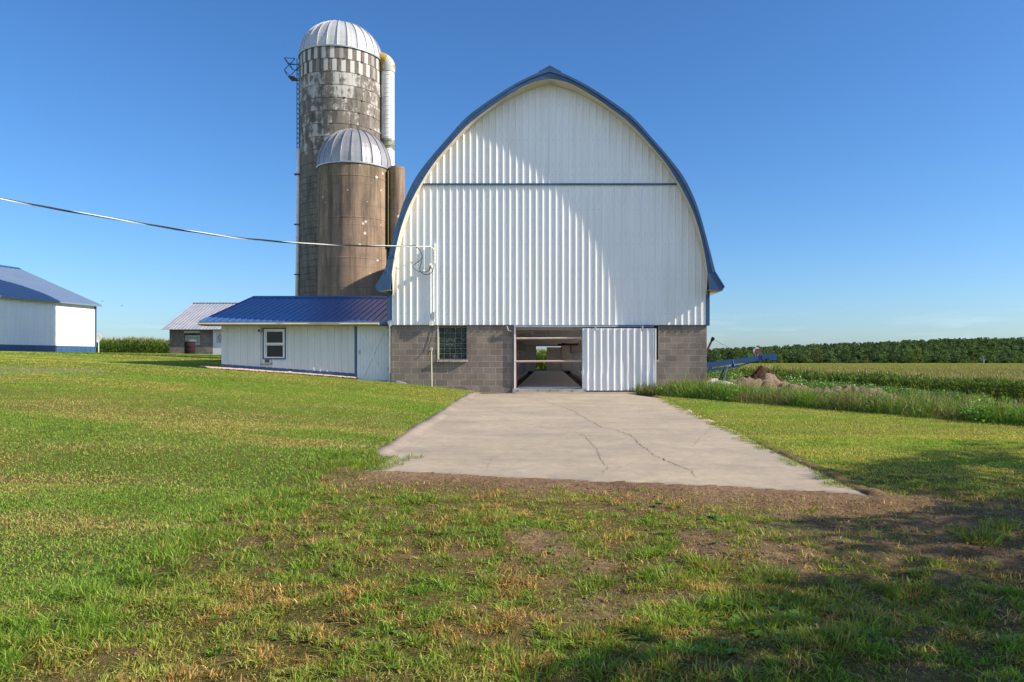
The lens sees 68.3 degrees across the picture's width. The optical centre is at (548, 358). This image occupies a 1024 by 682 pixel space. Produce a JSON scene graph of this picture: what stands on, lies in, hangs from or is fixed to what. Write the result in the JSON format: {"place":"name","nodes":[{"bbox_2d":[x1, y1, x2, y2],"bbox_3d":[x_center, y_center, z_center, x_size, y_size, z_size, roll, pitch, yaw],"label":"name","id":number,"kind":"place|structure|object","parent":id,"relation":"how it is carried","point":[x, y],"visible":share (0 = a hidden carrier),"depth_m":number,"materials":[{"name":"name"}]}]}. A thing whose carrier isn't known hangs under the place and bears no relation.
{"place":"outdoors","nodes":[
{"label":"outdoors","id":0,"kind":"place"},
{"bbox_2d":[199,366,357,378],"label":"gravel","id":1,"kind":"structure","parent":0,"point":[245,369],"depth_m":24.76,"materials":[{"name":"grey gravel"}]},
{"bbox_2d":[0,351,1023,681],"bbox_3d":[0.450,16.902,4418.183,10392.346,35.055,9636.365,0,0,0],"label":"ground","id":2,"kind":"structure","parent":0,"point":[824,499],"depth_m":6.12,"materials":[{"name":"green plant"}]},
{"bbox_2d":[0,265,101,351],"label":"machine shed","id":3,"kind":"structure","parent":2,"relation":"on","point":[38,314],"depth_m":52.52,"materials":[{"name":"white metal"}]},
{"bbox_2d":[97,334,100,351],"bbox_3d":[-34.434,-1.125,57.373,0.586,1.560,0.609,0,0,31],"label":"satellite dish","id":4,"kind":"object","parent":2,"relation":"on","point":[98,337],"visible":0.33,"depth_m":57.53,"materials":[{"name":"white paint"}]},
{"bbox_2d":[184,341,194,353],"bbox_3d":[-28.519,-0.856,60.000,0.850,1.010,0.850,0,0,0],"label":"burn barrel","id":5,"kind":"object","parent":2,"relation":"on","point":[189,347],"visible":0.98,"depth_m":59.68,"materials":[{"name":"red metal"}]},
{"bbox_2d":[161,302,238,353],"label":"block outbuilding","id":6,"kind":"structure","parent":2,"relation":"on","point":[182,327],"depth_m":65.02,"materials":[{"name":"metal"}]},
{"bbox_2d":[184,331,199,344],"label":"window","id":7,"kind":"structure","parent":6,"relation":"in","point":[189,335],"depth_m":65.06,"materials":[{"name":"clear glass"}]},
{"bbox_2d":[213,330,220,353],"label":"door","id":8,"kind":"structure","parent":6,"relation":"in","point":[216,333],"depth_m":65.02,"materials":[{"name":"white paint"}]},
{"bbox_2d":[197,296,391,381],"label":"milk house","id":9,"kind":"structure","parent":2,"relation":"on","point":[350,336],"depth_m":25.42,"materials":[{"name":"white metal"}]},
{"bbox_2d":[263,328,285,358],"bbox_3d":[-9.223,-0.500,25.427,0.773,1.059,0.103,0,0,0],"label":"window","id":10,"kind":"structure","parent":9,"relation":"in","point":[274,339],"depth_m":25.45,"materials":[{"name":"white paint"}]},
{"bbox_2d":[357,326,387,380],"bbox_3d":[-5.903,-0.179,25.375,1.047,1.851,0.080,0,0,0],"label":"door","id":11,"kind":"structure","parent":9,"relation":"in","point":[372,341],"depth_m":25.37,"materials":[{"name":"white paint"}]},
{"bbox_2d":[284,20,394,295],"bbox_3d":[-12.853,-9.450,46.131,5.045,22.100,5.500,0,0,42],"label":"tall silo","id":12,"kind":"object","parent":2,"relation":"on","point":[346,70],"visible":0.38,"depth_m":44.34,"materials":[{"name":"concrete"}]},
{"bbox_2d":[316,128,404,295],"bbox_3d":[-9.884,-5.075,38.687,3.785,13.350,3.955,0,0,-42],"label":"short silo","id":13,"kind":"object","parent":2,"relation":"on","point":[361,188],"visible":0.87,"depth_m":37.20,"materials":[{"name":"concrete"}]},
{"bbox_2d":[366,392,479,464],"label":"kerb","id":14,"kind":"structure","parent":2,"relation":"on","point":[403,441],"depth_m":13.74,"materials":[{"name":"concrete"}]},
{"bbox_2d":[427,347,432,386],"bbox_3d":[-3.880,0.328,24.700,0.180,1.382,0.080,0,0,0],"label":"standpipe","id":15,"kind":"object","parent":2,"relation":"on","point":[431,348],"visible":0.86,"depth_m":24.67,"materials":[{"name":"white plastic"}]},
{"bbox_2d":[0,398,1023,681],"bbox_3d":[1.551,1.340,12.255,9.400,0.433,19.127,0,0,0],"label":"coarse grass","id":16,"kind":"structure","parent":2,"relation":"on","point":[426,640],"depth_m":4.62,"materials":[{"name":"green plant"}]},
{"bbox_2d":[19,468,1023,681],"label":"soil crumbs","id":17,"kind":"object","parent":2,"relation":"on","point":[593,609],"visible":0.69,"depth_m":5.75,"materials":[{"name":"soil"}]},
{"bbox_2d":[375,65,724,392],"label":"barn","id":18,"kind":"structure","parent":2,"relation":"on","point":[549,205],"depth_m":24.94,"materials":[{"name":"white metal"}]},
{"bbox_2d":[0,198,433,274],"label":"power cable","id":19,"kind":"object","parent":18,"relation":"attached to","point":[5,199],"visible":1,"depth_m":21.42,"materials":[{"name":"grey rubber"}]},
{"bbox_2d":[437,325,466,361],"bbox_3d":[-3.182,-0.509,25.017,0.997,1.261,0.246,0,0,0],"label":"glass block window","id":20,"kind":"structure","parent":18,"relation":"in","point":[451,340],"depth_m":25.07,"materials":[{"name":"green glass"}]},
{"bbox_2d":[547,347,561,370],"bbox_3d":[0.494,0.057,59.585,1.248,1.887,0.070,0,0,0],"label":"rear door","id":21,"kind":"structure","parent":18,"relation":"in","point":[553,353],"depth_m":59.55,"materials":[{"name":"grey metal"}]},
{"bbox_2d":[582,326,655,390],"bbox_3d":[2.332,-0.012,24.807,2.440,2.134,0.073,0,0,0],"label":"sliding door","id":22,"kind":"structure","parent":18,"relation":"in","point":[613,359],"depth_m":24.82,"materials":[{"name":"white metal"}]},
{"bbox_2d":[103,482,1018,677],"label":"broadleaf weeds","id":23,"kind":"object","parent":2,"relation":"on","point":[723,641],"visible":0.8,"depth_m":4.28,"materials":[{"name":"green plant"}]},
{"bbox_2d":[515,392,635,394],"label":"threshold slab","id":24,"kind":"structure","parent":2,"relation":"on","point":[632,393],"depth_m":24.36,"materials":[{"name":"concrete"}]},
{"bbox_2d":[707,352,713,361],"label":"woodland tree","id":25,"kind":"object","parent":2,"relation":"on","point":[708,359],"visible":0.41,"depth_m":624.25,"materials":[{"name":"green plant"}]},
{"bbox_2d":[708,378,734,384],"bbox_3d":[6.750,1.174,30.000,1.900,0.794,1.200,0,0,0],"label":"concrete rubble","id":26,"kind":"object","parent":2,"relation":"on","point":[718,381],"visible":0.12,"depth_m":29.77,"materials":[{"name":"grey concrete"}]},
{"bbox_2d":[707,337,749,351],"bbox_3d":[8.593,0.477,36.469,1.572,3.138,4.522,0,0,-37],"label":"auger","id":27,"kind":"object","parent":2,"relation":"on","point":[711,341],"visible":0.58,"depth_m":37.95,"materials":[{"name":"metal"}]},
{"bbox_2d":[732,350,743,358],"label":"woodland tree","id":28,"kind":"object","parent":2,"relation":"on","point":[738,352],"visible":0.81,"depth_m":636.41,"materials":[{"name":"green plant"}]},
{"bbox_2d":[707,348,776,379],"bbox_3d":[8.063,0.550,33.984,4.382,2.078,1.289,0,0,0],"label":"conveyor","id":29,"kind":"object","parent":2,"relation":"on","point":[755,358],"visible":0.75,"depth_m":33.83,"materials":[{"name":"blue metal"}]},
{"bbox_2d":[740,349,751,357],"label":"woodland tree","id":30,"kind":"object","parent":2,"relation":"on","point":[745,352],"visible":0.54,"depth_m":635.57,"materials":[{"name":"green plant"}]},
{"bbox_2d":[744,365,783,381],"bbox_3d":[10.500,1.195,37.000,3.500,1.716,3.200,0,0,0],"label":"manure pile","id":31,"kind":"object","parent":2,"relation":"on","point":[760,371],"visible":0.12,"depth_m":36.73,"materials":[{"name":"soil"}]},
{"bbox_2d":[726,373,807,390],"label":"dirt ridge","id":32,"kind":"structure","parent":2,"relation":"on","point":[770,379],"depth_m":32.83,"materials":[{"name":"soil"}]},
{"bbox_2d":[795,356,802,362],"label":"woodland tree","id":33,"kind":"object","parent":2,"relation":"on","point":[797,360],"visible":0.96,"depth_m":632.95,"materials":[{"name":"green plant"}]},
{"bbox_2d":[801,350,812,361],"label":"woodland tree","id":34,"kind":"object","parent":2,"relation":"on","point":[805,355],"visible":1,"depth_m":629.83,"materials":[{"name":"green plant"}]},
{"bbox_2d":[810,348,822,362],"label":"woodland tree","id":35,"kind":"object","parent":2,"relation":"on","point":[816,351],"visible":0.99,"depth_m":632.69,"materials":[{"name":"green plant"}]},
{"bbox_2d":[817,351,829,362],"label":"woodland tree","id":36,"kind":"object","parent":2,"relation":"on","point":[826,360],"visible":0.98,"depth_m":632.86,"materials":[{"name":"green plant"}]},
{"bbox_2d":[829,355,837,362],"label":"woodland tree","id":37,"kind":"object","parent":2,"relation":"on","point":[834,357],"visible":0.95,"depth_m":624.33,"materials":[{"name":"green plant"}]},
{"bbox_2d":[838,349,849,362],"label":"woodland tree","id":38,"kind":"object","parent":2,"relation":"on","point":[843,359],"visible":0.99,"depth_m":630.87,"materials":[{"name":"green plant"}]},
{"bbox_2d":[802,385,896,397],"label":"dirt ridge","id":39,"kind":"structure","parent":2,"relation":"on","point":[860,387],"depth_m":32.50,"materials":[{"name":"soil"}]},
{"bbox_2d":[707,368,1000,405],"bbox_3d":[14.551,1.458,37.944,16.369,2.127,8.871,0,0,0],"label":"weed thicket","id":40,"kind":"object","parent":2,"relation":"on","point":[798,382],"visible":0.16,"depth_m":37.62,"materials":[{"name":"green plant"}]},
{"bbox_2d":[862,355,868,362],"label":"woodland tree","id":41,"kind":"object","parent":2,"relation":"on","point":[865,357],"visible":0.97,"depth_m":636.61,"materials":[{"name":"green plant"}]},
{"bbox_2d":[708,337,1023,362],"bbox_3d":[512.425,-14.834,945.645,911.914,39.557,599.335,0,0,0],"label":"woodland","id":42,"kind":"object","parent":2,"relation":"on","point":[976,348],"visible":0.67,"depth_m":830.93,"materials":[{"name":"green plant"}]},
{"bbox_2d":[866,348,881,362],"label":"woodland tree","id":43,"kind":"object","parent":2,"relation":"on","point":[877,359],"visible":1,"depth_m":628.63,"materials":[{"name":"green plant"}]},
{"bbox_2d":[882,355,888,362],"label":"woodland tree","id":44,"kind":"object","parent":2,"relation":"on","point":[885,357],"visible":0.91,"depth_m":636.55,"materials":[{"name":"green plant"}]},
{"bbox_2d":[887,350,897,362],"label":"woodland tree","id":45,"kind":"object","parent":2,"relation":"on","point":[891,359],"visible":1,"depth_m":631.95,"materials":[{"name":"green plant"}]},
{"bbox_2d":[902,348,913,362],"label":"woodland tree","id":46,"kind":"object","parent":2,"relation":"on","point":[909,359],"visible":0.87,"depth_m":636.06,"materials":[{"name":"green plant"}]},
{"bbox_2d":[913,349,921,362],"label":"woodland tree","id":47,"kind":"object","parent":2,"relation":"on","point":[916,351],"visible":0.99,"depth_m":622.77,"materials":[{"name":"green plant"}]},
{"bbox_2d":[924,355,932,362],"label":"woodland tree","id":48,"kind":"object","parent":2,"relation":"on","point":[928,360],"visible":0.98,"depth_m":627.87,"materials":[{"name":"green plant"}]},
{"bbox_2d":[930,352,942,362],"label":"woodland tree","id":49,"kind":"object","parent":2,"relation":"on","point":[936,360],"visible":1,"depth_m":625.23,"materials":[{"name":"green plant"}]},
{"bbox_2d":[938,349,950,362],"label":"woodland tree","id":50,"kind":"object","parent":2,"relation":"on","point":[944,352],"visible":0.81,"depth_m":634.66,"materials":[{"name":"green plant"}]},
{"bbox_2d":[947,354,957,362],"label":"woodland tree","id":51,"kind":"object","parent":2,"relation":"on","point":[953,361],"visible":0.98,"depth_m":635.75,"materials":[{"name":"green plant"}]},
{"bbox_2d":[958,354,970,362],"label":"woodland tree","id":52,"kind":"object","parent":2,"relation":"on","point":[964,360],"visible":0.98,"depth_m":622.93,"materials":[{"name":"green plant"}]},
{"bbox_2d":[987,351,999,362],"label":"woodland tree","id":53,"kind":"object","parent":2,"relation":"on","point":[994,353],"visible":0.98,"depth_m":629.78,"materials":[{"name":"green plant"}]},
{"bbox_2d":[997,353,1008,362],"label":"woodland tree","id":54,"kind":"object","parent":2,"relation":"on","point":[1004,361],"visible":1,"depth_m":629.82,"materials":[{"name":"green plant"}]},
{"bbox_2d":[1007,352,1020,362],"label":"woodland tree","id":55,"kind":"object","parent":2,"relation":"on","point":[1012,360],"visible":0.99,"depth_m":631.98,"materials":[{"name":"green plant"}]},
{"bbox_2d":[1016,352,1023,362],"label":"woodland tree","id":56,"kind":"object","parent":2,"relation":"on","point":[1022,355],"visible":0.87,"depth_m":636.30,"materials":[{"name":"green plant"}]},
{"bbox_2d":[0,0,1023,349],"label":"sky","id":57,"kind":"structure","parent":0,"point":[853,170],"materials":[{"name":"blue"}]},
{"bbox_2d":[96,336,1023,404],"bbox_3d":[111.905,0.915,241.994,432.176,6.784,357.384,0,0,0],"label":"corn field","id":58,"kind":"structure","parent":0,"point":[987,381],"depth_m":66.47,"materials":[{"name":"green plant"}]},
{"bbox_2d":[372,393,866,495],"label":"driveway","id":59,"kind":"structure","parent":0,"point":[601,437],"depth_m":11.43,"materials":[{"name":"concrete"}]},
{"bbox_2d":[625,369,1023,424],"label":"tall grass","id":60,"kind":"structure","parent":0,"point":[981,411],"depth_m":18.41,"materials":[{"name":"green plant"}]},
{"bbox_2d":[725,348,1023,362],"bbox_3d":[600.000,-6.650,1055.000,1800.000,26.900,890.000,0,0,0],"label":"hill","id":61,"kind":"structure","parent":0,"point":[861,361],"depth_m":780.46,"materials":[{"name":"green plant"}]}
]}

